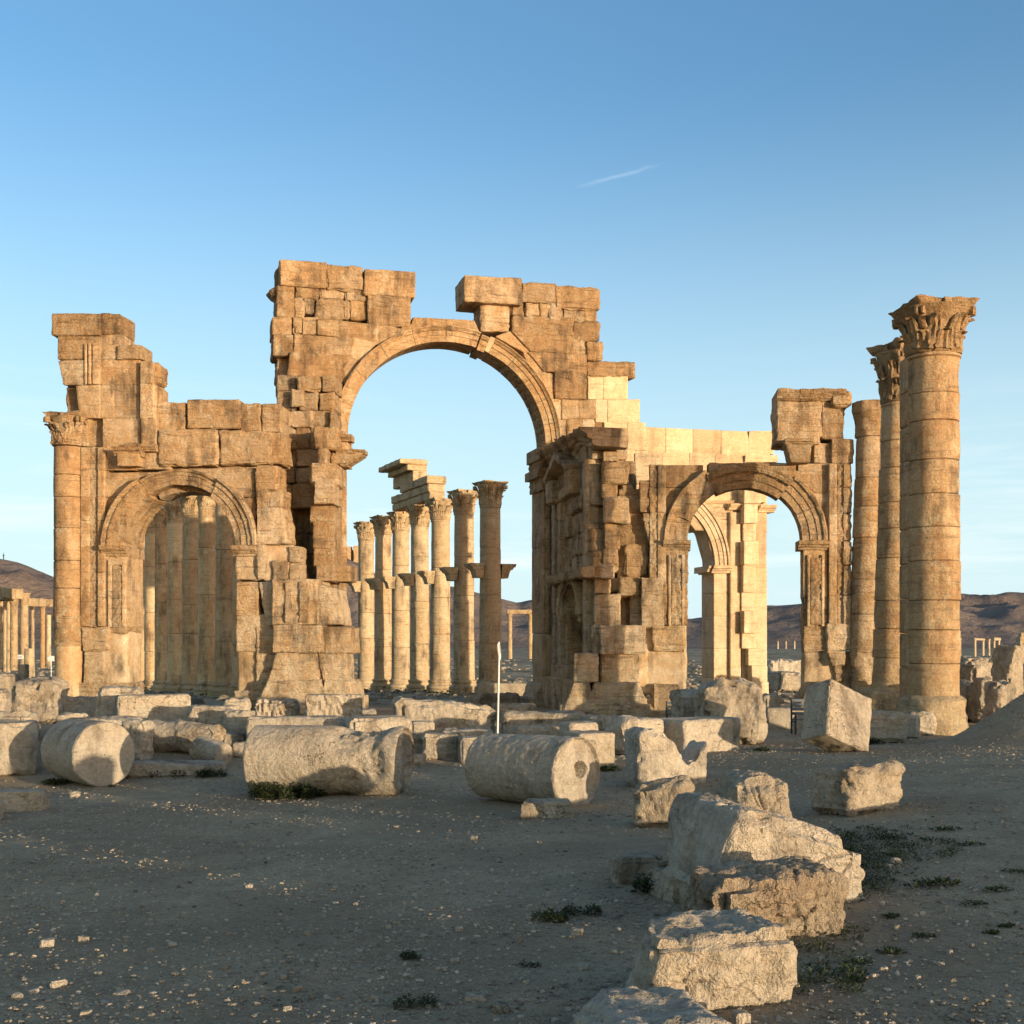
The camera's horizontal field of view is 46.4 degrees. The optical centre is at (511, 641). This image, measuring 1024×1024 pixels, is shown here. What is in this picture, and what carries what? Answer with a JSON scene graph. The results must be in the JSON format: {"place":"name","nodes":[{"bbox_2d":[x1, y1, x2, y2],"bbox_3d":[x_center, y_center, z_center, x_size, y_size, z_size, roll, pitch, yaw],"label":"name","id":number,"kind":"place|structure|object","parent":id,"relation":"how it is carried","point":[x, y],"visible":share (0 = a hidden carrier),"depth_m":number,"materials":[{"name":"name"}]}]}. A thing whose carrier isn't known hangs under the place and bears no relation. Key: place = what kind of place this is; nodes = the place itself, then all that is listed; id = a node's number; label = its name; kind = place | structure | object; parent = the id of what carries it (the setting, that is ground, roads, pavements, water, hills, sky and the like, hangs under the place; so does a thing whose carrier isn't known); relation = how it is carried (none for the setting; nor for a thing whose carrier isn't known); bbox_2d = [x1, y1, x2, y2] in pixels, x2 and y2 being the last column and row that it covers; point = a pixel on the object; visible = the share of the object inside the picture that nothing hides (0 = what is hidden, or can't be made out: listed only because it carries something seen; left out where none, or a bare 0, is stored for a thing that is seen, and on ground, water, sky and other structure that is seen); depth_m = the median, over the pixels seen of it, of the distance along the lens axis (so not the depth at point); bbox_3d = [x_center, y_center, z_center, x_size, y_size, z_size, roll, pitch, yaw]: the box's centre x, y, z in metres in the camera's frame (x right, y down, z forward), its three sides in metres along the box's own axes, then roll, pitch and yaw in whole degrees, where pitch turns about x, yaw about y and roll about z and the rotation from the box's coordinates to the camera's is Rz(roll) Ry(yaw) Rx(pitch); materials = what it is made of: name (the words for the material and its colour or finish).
{"place":"outdoors","nodes":[
{"label":"outdoors","id":0,"kind":"place"},
{"bbox_2d":[0,648,1023,1023],"bbox_3d":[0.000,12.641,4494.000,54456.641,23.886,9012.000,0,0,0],"label":"ground","id":1,"kind":"structure","parent":0,"point":[1002,846],"depth_m":10.21,"materials":[{"name":"grey gravel"}]},
{"bbox_2d":[3,600,6,671],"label":"column","id":2,"kind":"structure","parent":1,"relation":"on","point":[4,630],"depth_m":164.78,"materials":[{"name":"stone"}]},
{"bbox_2d":[0,688,11,711],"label":"boulder","id":3,"kind":"object","parent":1,"relation":"on","point":[5,700],"visible":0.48,"depth_m":27.22,"materials":[{"name":"stone"}]},
{"bbox_2d":[6,600,10,672],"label":"column","id":4,"kind":"structure","parent":1,"relation":"on","point":[8,670],"depth_m":154.78,"materials":[{"name":"stone"}]},
{"bbox_2d":[0,672,20,696],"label":"stone slab","id":5,"kind":"object","parent":1,"relation":"on","point":[7,680],"depth_m":43.93,"materials":[{"name":"stone"}]},
{"bbox_2d":[8,598,18,669],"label":"column","id":6,"kind":"structure","parent":1,"relation":"on","point":[14,603],"depth_m":149.60,"materials":[{"name":"stone"}]},
{"bbox_2d":[0,586,23,598],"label":"lintel","id":7,"kind":"structure","parent":6,"relation":"on","point":[9,592],"depth_m":147.31,"materials":[{"name":"stone"}]},
{"bbox_2d":[0,710,40,735],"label":"stone slab","id":8,"kind":"object","parent":1,"relation":"on","point":[22,715],"depth_m":25.56,"materials":[{"name":"stone"}]},
{"bbox_2d":[0,719,40,775],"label":"stone block","id":9,"kind":"object","parent":1,"relation":"on","point":[20,752],"depth_m":22.48,"materials":[{"name":"stone"}]},
{"bbox_2d":[0,788,49,812],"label":"boulder","id":10,"kind":"object","parent":1,"relation":"on","point":[22,800],"visible":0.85,"depth_m":17.88,"materials":[{"name":"stone"}]},
{"bbox_2d":[20,593,30,663],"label":"column","id":11,"kind":"structure","parent":1,"relation":"on","point":[24,633],"depth_m":149.58,"materials":[{"name":"stone"}]},
{"bbox_2d":[11,676,69,723],"bbox_3d":[-12.016,1.509,30.452,1.347,1.262,1.348,0,0,0],"label":"stone block","id":12,"kind":"object","parent":1,"relation":"on","point":[42,697],"visible":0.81,"depth_m":29.92,"materials":[{"name":"stone"}]},
{"bbox_2d":[40,607,45,667],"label":"column","id":13,"kind":"structure","parent":1,"relation":"on","point":[42,640],"depth_m":164.72,"materials":[{"name":"stone"}]},
{"bbox_2d":[63,696,95,716],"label":"stone block","id":14,"kind":"object","parent":1,"relation":"on","point":[82,704],"depth_m":30.66,"materials":[{"name":"stone"}]},
{"bbox_2d":[41,719,134,786],"bbox_3d":[-7.654,1.987,21.539,1.166,1.166,1.454,0,0,-43],"label":"column drum","id":15,"kind":"object","parent":1,"relation":"on","point":[95,753],"depth_m":21.05,"materials":[{"name":"stone"}]},
{"bbox_2d":[82,715,142,725],"bbox_3d":[-8.538,1.909,25.490,1.392,0.664,0.752,0,0,-8],"label":"stone slab","id":16,"kind":"object","parent":1,"relation":"on","point":[117,719],"depth_m":25.32,"materials":[{"name":"stone"}]},
{"bbox_2d":[95,685,143,716],"bbox_3d":[-9.596,1.569,29.271,1.182,0.991,0.897,0,0,-15],"label":"stone slab","id":17,"kind":"object","parent":1,"relation":"on","point":[105,700],"depth_m":28.89,"materials":[{"name":"stone"}]},
{"bbox_2d":[122,719,154,759],"bbox_3d":[-7.447,1.975,23.721,0.705,0.888,0.430,0,0,27],"label":"carved fragment","id":18,"kind":"object","parent":1,"relation":"on","point":[141,732],"visible":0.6,"depth_m":23.54,"materials":[{"name":"stone"}]},
{"bbox_2d":[140,537,144,680],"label":"column","id":19,"kind":"structure","parent":1,"relation":"on","point":[142,658],"depth_m":80.36,"materials":[{"name":"stone"}]},
{"bbox_2d":[143,519,154,690],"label":"column","id":20,"kind":"structure","parent":1,"relation":"on","point":[149,635],"depth_m":75.85,"materials":[{"name":"stone"}]},
{"bbox_2d":[115,693,190,721],"bbox_3d":[-8.581,1.647,28.542,1.697,0.791,0.719,0,0,-24],"label":"stone block","id":21,"kind":"object","parent":1,"relation":"on","point":[168,707],"depth_m":28.24,"materials":[{"name":"stone"}]},
{"bbox_2d":[151,508,167,691],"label":"column","id":22,"kind":"structure","parent":1,"relation":"on","point":[160,620],"depth_m":72.45,"materials":[{"name":"stone"}]},
{"bbox_2d":[163,499,182,692],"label":"column","id":23,"kind":"structure","parent":1,"relation":"on","point":[174,517],"depth_m":67.76,"materials":[{"name":"stone"}]},
{"bbox_2d":[126,759,225,777],"bbox_3d":[-6.326,2.352,22.268,1.865,0.306,0.843,0,0,-3],"label":"stone slab","id":24,"kind":"object","parent":1,"relation":"on","point":[145,767],"depth_m":21.89,"materials":[{"name":"stone"}]},
{"bbox_2d":[177,496,198,692],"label":"column","id":25,"kind":"structure","parent":1,"relation":"on","point":[189,658],"depth_m":64.17,"materials":[{"name":"stone"}]},
{"bbox_2d":[152,719,225,753],"bbox_3d":[-6.674,1.958,24.507,1.692,0.729,0.760,0,0,17],"label":"boulder","id":26,"kind":"object","parent":1,"relation":"on","point":[179,735],"depth_m":24.25,"materials":[{"name":"stone"}]},
{"bbox_2d":[194,495,215,695],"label":"column","id":27,"kind":"structure","parent":1,"relation":"on","point":[206,505],"depth_m":60.87,"materials":[{"name":"stone"}]},
{"bbox_2d":[189,736,232,763],"bbox_3d":[-5.834,2.135,23.254,0.806,0.564,0.495,0,0,33],"label":"column drum","id":28,"kind":"object","parent":1,"relation":"on","point":[203,748],"depth_m":23.08,"materials":[{"name":"stone"}]},
{"bbox_2d":[186,705,242,725],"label":"boulder","id":29,"kind":"object","parent":1,"relation":"on","point":[211,714],"visible":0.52,"depth_m":26.94,"materials":[{"name":"stone"}]},
{"bbox_2d":[210,502,232,696],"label":"column","id":30,"kind":"structure","parent":1,"relation":"on","point":[223,615],"depth_m":57.86,"materials":[{"name":"stone"}]},
{"bbox_2d":[227,532,241,697],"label":"column","id":31,"kind":"structure","parent":1,"relation":"on","point":[233,686],"depth_m":55.12,"materials":[{"name":"stone"}]},
{"bbox_2d":[222,709,255,732],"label":"boulder","id":32,"kind":"object","parent":1,"relation":"on","point":[234,720],"visible":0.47,"depth_m":26.03,"materials":[{"name":"stone"}]},
{"bbox_2d":[255,698,299,716],"bbox_3d":[-6.028,1.813,30.672,1.152,0.717,0.696,0,0,-6],"label":"carved fragment","id":33,"kind":"object","parent":1,"relation":"on","point":[276,707],"visible":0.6,"depth_m":30.45,"materials":[{"name":"stone"}]},
{"bbox_2d":[246,780,326,799],"bbox_3d":[-3.465,2.270,18.378,1.299,0.304,0.927,0,0,0],"label":"weed tuft","id":34,"kind":"object","parent":1,"relation":"on","point":[267,791],"visible":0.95,"depth_m":18.31,"materials":[{"name":"green plant"}]},
{"bbox_2d":[246,715,345,736],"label":"stone slab","id":35,"kind":"structure","parent":1,"relation":"on","point":[255,720],"depth_m":24.51,"materials":[{"name":"stone"}]},
{"bbox_2d":[243,725,413,795],"bbox_3d":[-2.885,1.868,18.759,2.592,1.112,1.107,0,0,12],"label":"column drum","id":36,"kind":"object","parent":1,"relation":"on","point":[331,759],"depth_m":18.33,"materials":[{"name":"stone"}]},
{"bbox_2d":[305,694,362,717],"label":"stone block","id":37,"kind":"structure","parent":1,"relation":"on","point":[346,705],"depth_m":29.92,"materials":[{"name":"stone"}]},
{"bbox_2d":[347,521,374,688],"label":"column","id":38,"kind":"structure","parent":1,"relation":"on","point":[365,538],"depth_m":80.32,"materials":[{"name":"stone"}]},
{"bbox_2d":[365,515,391,690],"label":"column","id":39,"kind":"structure","parent":1,"relation":"on","point":[383,618],"depth_m":76.47,"materials":[{"name":"stone"}]},
{"bbox_2d":[346,715,411,732],"bbox_3d":[-2.711,1.913,24.352,1.292,0.814,0.727,0,0,-17],"label":"stone block","id":40,"kind":"object","parent":1,"relation":"on","point":[378,723],"depth_m":24.05,"materials":[{"name":"stone"}]},
{"bbox_2d":[379,510,409,691],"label":"column","id":41,"kind":"structure","parent":1,"relation":"on","point":[400,530],"depth_m":73.94,"materials":[{"name":"stone"}]},
{"bbox_2d":[378,458,445,510],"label":"entablature fragment","id":42,"kind":"object","parent":41,"relation":"on","point":[413,482],"visible":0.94,"depth_m":70.81,"materials":[{"name":"stone"}]},
{"bbox_2d":[398,503,429,692],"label":"column","id":43,"kind":"structure","parent":1,"relation":"on","point":[419,515],"depth_m":70.04,"materials":[{"name":"stone"}]},
{"bbox_2d":[393,993,438,1009],"bbox_3d":[-0.542,2.006,6.670,0.269,0.069,0.194,0,0,0],"label":"weed tuft","id":44,"kind":"object","parent":1,"relation":"on","point":[423,999],"visible":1,"depth_m":6.66,"materials":[{"name":"green plant"}]},
{"bbox_2d":[412,720,434,732],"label":"stone block","id":45,"kind":"object","parent":1,"relation":"on","point":[420,726],"depth_m":25.52,"materials":[{"name":"stone"}]},
{"bbox_2d":[417,497,452,693],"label":"column","id":46,"kind":"structure","parent":1,"relation":"on","point":[439,512],"depth_m":67.25,"materials":[{"name":"stone"}]},
{"bbox_2d":[421,732,463,759],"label":"stone block","id":47,"kind":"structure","parent":1,"relation":"on","point":[439,746],"depth_m":23.56,"materials":[{"name":"stone"}]},
{"bbox_2d":[391,696,496,732],"bbox_3d":[-1.641,1.806,28.936,2.492,0.983,1.092,0,0,-14],"label":"boulder","id":48,"kind":"object","parent":1,"relation":"on","point":[441,714],"visible":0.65,"depth_m":28.53,"materials":[{"name":"stone"}]},
{"bbox_2d":[439,488,477,694],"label":"column","id":49,"kind":"structure","parent":1,"relation":"on","point":[463,504],"depth_m":63.43,"materials":[{"name":"stone"}]},
{"bbox_2d":[43,259,880,716],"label":"monumental arch","id":50,"kind":"structure","parent":1,"relation":"on","point":[625,501],"depth_m":42.21,"materials":[{"name":"stone"}]},
{"bbox_2d":[441,727,492,735],"bbox_3d":[-0.954,2.099,25.424,1.181,0.540,0.776,0,0,0],"label":"stone slab","id":51,"kind":"object","parent":1,"relation":"on","point":[467,731],"depth_m":25.14,"materials":[{"name":"stone"}]},
{"bbox_2d":[458,736,477,762],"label":"stone block","id":52,"kind":"object","parent":1,"relation":"on","point":[464,743],"depth_m":23.07,"materials":[{"name":"stone"}]},
{"bbox_2d":[464,480,515,694],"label":"column","id":53,"kind":"structure","parent":1,"relation":"on","point":[490,570],"depth_m":60.02,"materials":[{"name":"stone"}]},
{"bbox_2d":[480,692,519,706],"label":"boulder","id":54,"kind":"object","parent":1,"relation":"on","point":[488,699],"visible":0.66,"depth_m":45.88,"materials":[{"name":"stone"}]},
{"bbox_2d":[478,683,526,695],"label":"kerb stone","id":55,"kind":"object","parent":1,"relation":"on","point":[518,688],"visible":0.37,"depth_m":53.91,"materials":[{"name":"stone"}]},
{"bbox_2d":[0,658,1023,704],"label":"rubble","id":56,"kind":"object","parent":1,"relation":"on","point":[691,685],"visible":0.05,"depth_m":65.82,"materials":[{"name":"stone"}]},
{"bbox_2d":[2,662,1023,698],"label":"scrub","id":57,"kind":"object","parent":1,"relation":"on","point":[444,693],"visible":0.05,"depth_m":63.63,"materials":[{"name":"green plant"}]},
{"bbox_2d":[491,702,536,719],"bbox_3d":[0.059,2.253,38.422,1.422,0.579,1.255,0,0,-7],"label":"stone slab","id":58,"kind":"object","parent":1,"relation":"on","point":[521,707],"depth_m":37.89,"materials":[{"name":"stone"}]},
{"bbox_2d":[465,733,599,805],"bbox_3d":[0.259,1.780,16.700,1.789,0.996,1.003,0,0,43],"label":"column drum","id":59,"kind":"object","parent":1,"relation":"on","point":[518,768],"depth_m":16.28,"materials":[{"name":"stone"}]},
{"bbox_2d":[512,723,558,735],"bbox_3d":[0.816,2.165,27.213,1.633,0.577,0.695,0,0,0],"label":"stone slab","id":60,"kind":"object","parent":1,"relation":"on","point":[545,729],"depth_m":26.93,"materials":[{"name":"stone"}]},
{"bbox_2d":[500,710,585,733],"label":"stone slab","id":61,"kind":"structure","parent":1,"relation":"on","point":[510,720],"depth_m":28.40,"materials":[{"name":"stone"}]},
{"bbox_2d":[520,798,573,818],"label":"boulder","id":62,"kind":"object","parent":1,"relation":"on","point":[533,808],"visible":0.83,"depth_m":14.91,"materials":[{"name":"stone"}]},
{"bbox_2d":[531,908,568,922],"bbox_3d":[0.274,2.038,8.887,0.308,0.103,0.296,0,0,0],"label":"weed tuft","id":63,"kind":"object","parent":1,"relation":"on","point":[549,914],"visible":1,"depth_m":8.87,"materials":[{"name":"green plant"}]},
{"bbox_2d":[559,721,597,731],"bbox_3d":[1.334,1.992,23.925,0.656,0.786,0.613,0,0,-19],"label":"moulded slab","id":64,"kind":"object","parent":1,"relation":"on","point":[576,725],"depth_m":23.69,"materials":[{"name":"stone"}]},
{"bbox_2d":[562,902,602,916],"bbox_3d":[0.523,2.021,9.022,0.329,0.096,0.237,0,0,15],"label":"weed tuft","id":65,"kind":"object","parent":1,"relation":"on","point":[589,909],"visible":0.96,"depth_m":9.02,"materials":[{"name":"green plant"}]},
{"bbox_2d":[558,730,614,763],"bbox_3d":[1.428,2.041,22.903,0.827,0.651,0.829,0,0,-29],"label":"stone block","id":66,"kind":"object","parent":1,"relation":"on","point":[605,747],"depth_m":22.63,"materials":[{"name":"stone"}]},
{"bbox_2d":[603,715,663,754],"bbox_3d":[2.528,1.945,24.876,1.092,0.878,1.005,0,0,-32],"label":"stone block","id":67,"kind":"object","parent":1,"relation":"on","point":[618,725],"depth_m":24.54,"materials":[{"name":"stone"}]},
{"bbox_2d":[609,851,662,884],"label":"boulder","id":68,"kind":"object","parent":1,"relation":"on","point":[625,868],"visible":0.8,"depth_m":10.30,"materials":[{"name":"stone"}]},
{"bbox_2d":[629,873,655,892],"bbox_3d":[1.274,1.982,9.825,0.624,0.171,0.399,0,0,0],"label":"weed tuft","id":69,"kind":"object","parent":1,"relation":"on","point":[644,884],"visible":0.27,"depth_m":9.82,"materials":[{"name":"green plant"}]},
{"bbox_2d":[573,986,731,1023],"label":"boulder","id":70,"kind":"object","parent":1,"relation":"on","point":[651,1005],"visible":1,"depth_m":5.77,"materials":[{"name":"stone"}]},
{"bbox_2d":[633,775,694,826],"bbox_3d":[1.773,1.865,13.928,0.713,0.657,0.546,0,0,12],"label":"boulder","id":71,"kind":"object","parent":1,"relation":"on","point":[653,800],"visible":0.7,"depth_m":13.73,"materials":[{"name":"stone"}]},
{"bbox_2d":[624,726,707,786],"bbox_3d":[2.380,1.778,18.462,1.263,0.954,0.607,0,0,-24],"label":"carved fragment","id":72,"kind":"object","parent":1,"relation":"on","point":[651,754],"visible":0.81,"depth_m":18.16,"materials":[{"name":"stone"}]},
{"bbox_2d":[669,688,697,716],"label":"boulder","id":73,"kind":"object","parent":1,"relation":"on","point":[681,700],"visible":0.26,"depth_m":28.93,"materials":[{"name":"stone"}]},
{"bbox_2d":[659,716,740,752],"bbox_3d":[3.959,1.991,25.410,1.674,0.760,0.925,0,0,-35],"label":"stone block","id":74,"kind":"object","parent":1,"relation":"on","point":[718,733],"depth_m":25.01,"materials":[{"name":"stone"}]},
{"bbox_2d":[626,908,797,1010],"bbox_3d":[1.089,1.787,6.661,0.901,0.502,0.686,0,0,-17],"label":"boulder","id":75,"kind":"object","parent":1,"relation":"on","point":[713,959],"visible":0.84,"depth_m":6.41,"materials":[{"name":"stone"}]},
{"bbox_2d":[693,677,767,743],"bbox_3d":[5.072,1.620,27.892,1.682,1.635,1.217,0,0,-10],"label":"boulder","id":76,"kind":"object","parent":1,"relation":"on","point":[741,698],"visible":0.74,"depth_m":27.43,"materials":[{"name":"stone"}]},
{"bbox_2d":[731,1009,750,1023],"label":"boulder","id":77,"kind":"object","parent":1,"relation":"on","point":[740,1016],"visible":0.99,"depth_m":6.09,"materials":[{"name":"stone"}]},
{"bbox_2d":[715,769,792,817],"bbox_3d":[2.332,1.676,11.576,0.728,0.868,0.769,0,0,0],"label":"boulder","id":78,"kind":"object","parent":1,"relation":"on","point":[763,791],"visible":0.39,"depth_m":11.32,"materials":[{"name":"stone"}]},
{"bbox_2d":[647,792,864,902],"bbox_3d":[1.941,1.680,9.543,1.446,0.908,1.295,0,0,-20],"label":"boulder","id":79,"kind":"object","parent":1,"relation":"on","point":[706,828],"visible":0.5,"depth_m":9.10,"materials":[{"name":"stone"}]},
{"bbox_2d":[680,855,849,940],"bbox_3d":[1.712,1.811,8.285,1.042,0.587,0.814,0,0,-15],"label":"boulder","id":80,"kind":"object","parent":1,"relation":"on","point":[799,897],"visible":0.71,"depth_m":7.99,"materials":[{"name":"stone"}]},
{"bbox_2d":[767,671,800,691],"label":"boulder","id":81,"kind":"object","parent":1,"relation":"on","point":[784,680],"visible":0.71,"depth_m":74.68,"materials":[{"name":"stone"}]},
{"bbox_2d":[767,659,800,672],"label":"stone slab","id":82,"kind":"structure","parent":1,"relation":"on","point":[790,665],"depth_m":119.73,"materials":[{"name":"stone"}]},
{"bbox_2d":[766,706,803,729],"bbox_3d":[7.637,2.177,33.783,1.134,0.664,0.857,0,0,0],"label":"stone slab","id":83,"kind":"object","parent":1,"relation":"on","point":[779,718],"depth_m":33.38,"materials":[{"name":"stone"}]},
{"bbox_2d":[790,698,804,733],"bbox_3d":[7.926,1.982,31.654,0.994,0.957,0.405,0,0,-4],"label":"bench","id":84,"kind":"object","parent":1,"relation":"on","point":[796,709],"visible":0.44,"depth_m":31.78,"materials":[{"name":"paint"}]},
{"bbox_2d":[801,679,871,751],"bbox_3d":[6.606,1.570,24.300,1.765,1.636,1.235,0,0,-29],"label":"stone block","id":85,"kind":"object","parent":1,"relation":"on","point":[837,716],"depth_m":23.95,"materials":[{"name":"stone"}]},
{"bbox_2d":[811,760,905,816],"bbox_3d":[4.057,1.712,14.046,1.016,0.644,0.677,0,0,-31],"label":"stone block","id":86,"kind":"object","parent":1,"relation":"on","point":[852,790],"depth_m":13.79,"materials":[{"name":"stone"}]},
{"bbox_2d":[788,824,962,995],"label":"weeds","id":87,"kind":"object","parent":1,"relation":"on","point":[851,848],"visible":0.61,"depth_m":9.99,"materials":[{"name":"green plant"}]},
{"bbox_2d":[858,687,899,710],"bbox_3d":[11.273,2.078,35.995,1.700,1.379,1.677,0,0,0],"label":"footing","id":88,"kind":"object","parent":1,"relation":"on","point":[884,699],"visible":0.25,"depth_m":35.36,"materials":[{"name":"stone"}]},
{"bbox_2d":[866,337,904,688],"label":"column","id":89,"kind":"structure","parent":88,"relation":"on","point":[889,356],"depth_m":35.59,"materials":[{"name":"stone"}]},
{"bbox_2d":[870,710,906,742],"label":"boulder","id":90,"kind":"object","parent":1,"relation":"on","point":[888,726],"visible":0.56,"depth_m":27.92,"materials":[{"name":"stone"}]},
{"bbox_2d":[904,713,920,738],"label":"boulder","id":91,"kind":"object","parent":1,"relation":"on","point":[913,726],"visible":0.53,"depth_m":29.94,"materials":[{"name":"stone"}]},
{"bbox_2d":[908,711,936,735],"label":"boulder","id":92,"kind":"object","parent":1,"relation":"on","point":[928,723],"visible":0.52,"depth_m":30.98,"materials":[{"name":"stone"}]},
{"bbox_2d":[901,875,961,889],"bbox_3d":[3.327,1.912,9.517,0.524,0.087,0.364,0,0,0],"label":"weed tuft","id":93,"kind":"object","parent":1,"relation":"on","point":[937,880],"visible":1,"depth_m":9.51,"materials":[{"name":"green plant"}]},
{"bbox_2d":[895,695,968,735],"bbox_3d":[11.253,2.082,32.002,1.954,1.329,1.999,0,0,0],"label":"footing","id":94,"kind":"object","parent":1,"relation":"on","point":[949,713],"visible":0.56,"depth_m":31.19,"materials":[{"name":"stone"}]},
{"bbox_2d":[888,294,979,696],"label":"column","id":95,"kind":"structure","parent":94,"relation":"on","point":[931,329],"depth_m":31.44,"materials":[{"name":"stone"}]},
{"bbox_2d":[960,679,971,721],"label":"boulder","id":96,"kind":"object","parent":1,"relation":"on","point":[965,688],"visible":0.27,"depth_m":36.95,"materials":[{"name":"stone"}]},
{"bbox_2d":[958,655,992,667],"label":"stone slab","id":97,"kind":"structure","parent":1,"relation":"on","point":[986,661],"depth_m":60.02,"materials":[{"name":"stone"}]},
{"bbox_2d":[960,664,991,681],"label":"boulder","id":98,"kind":"object","parent":1,"relation":"on","point":[970,672],"visible":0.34,"depth_m":41.90,"materials":[{"name":"stone"}]},
{"bbox_2d":[969,676,991,722],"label":"boulder","id":99,"kind":"object","parent":1,"relation":"on","point":[976,703],"visible":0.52,"depth_m":36.05,"materials":[{"name":"stone"}]},
{"bbox_2d":[982,679,1016,717],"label":"boulder","id":100,"kind":"object","parent":1,"relation":"on","point":[998,694],"visible":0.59,"depth_m":32.98,"materials":[{"name":"stone"}]},
{"bbox_2d":[990,644,1023,697],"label":"stone block","id":101,"kind":"object","parent":1,"relation":"on","point":[1007,661],"depth_m":33.99,"materials":[{"name":"stone"}]},
{"bbox_2d":[0,558,1023,648],"bbox_3d":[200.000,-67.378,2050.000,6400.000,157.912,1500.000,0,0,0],"label":"hills","id":102,"kind":"structure","parent":0,"point":[992,616],"depth_m":1718.72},
{"bbox_2d":[0,0,1023,618],"label":"sky","id":103,"kind":"structure","parent":0,"point":[748,191],"materials":[{"name":"blue"}]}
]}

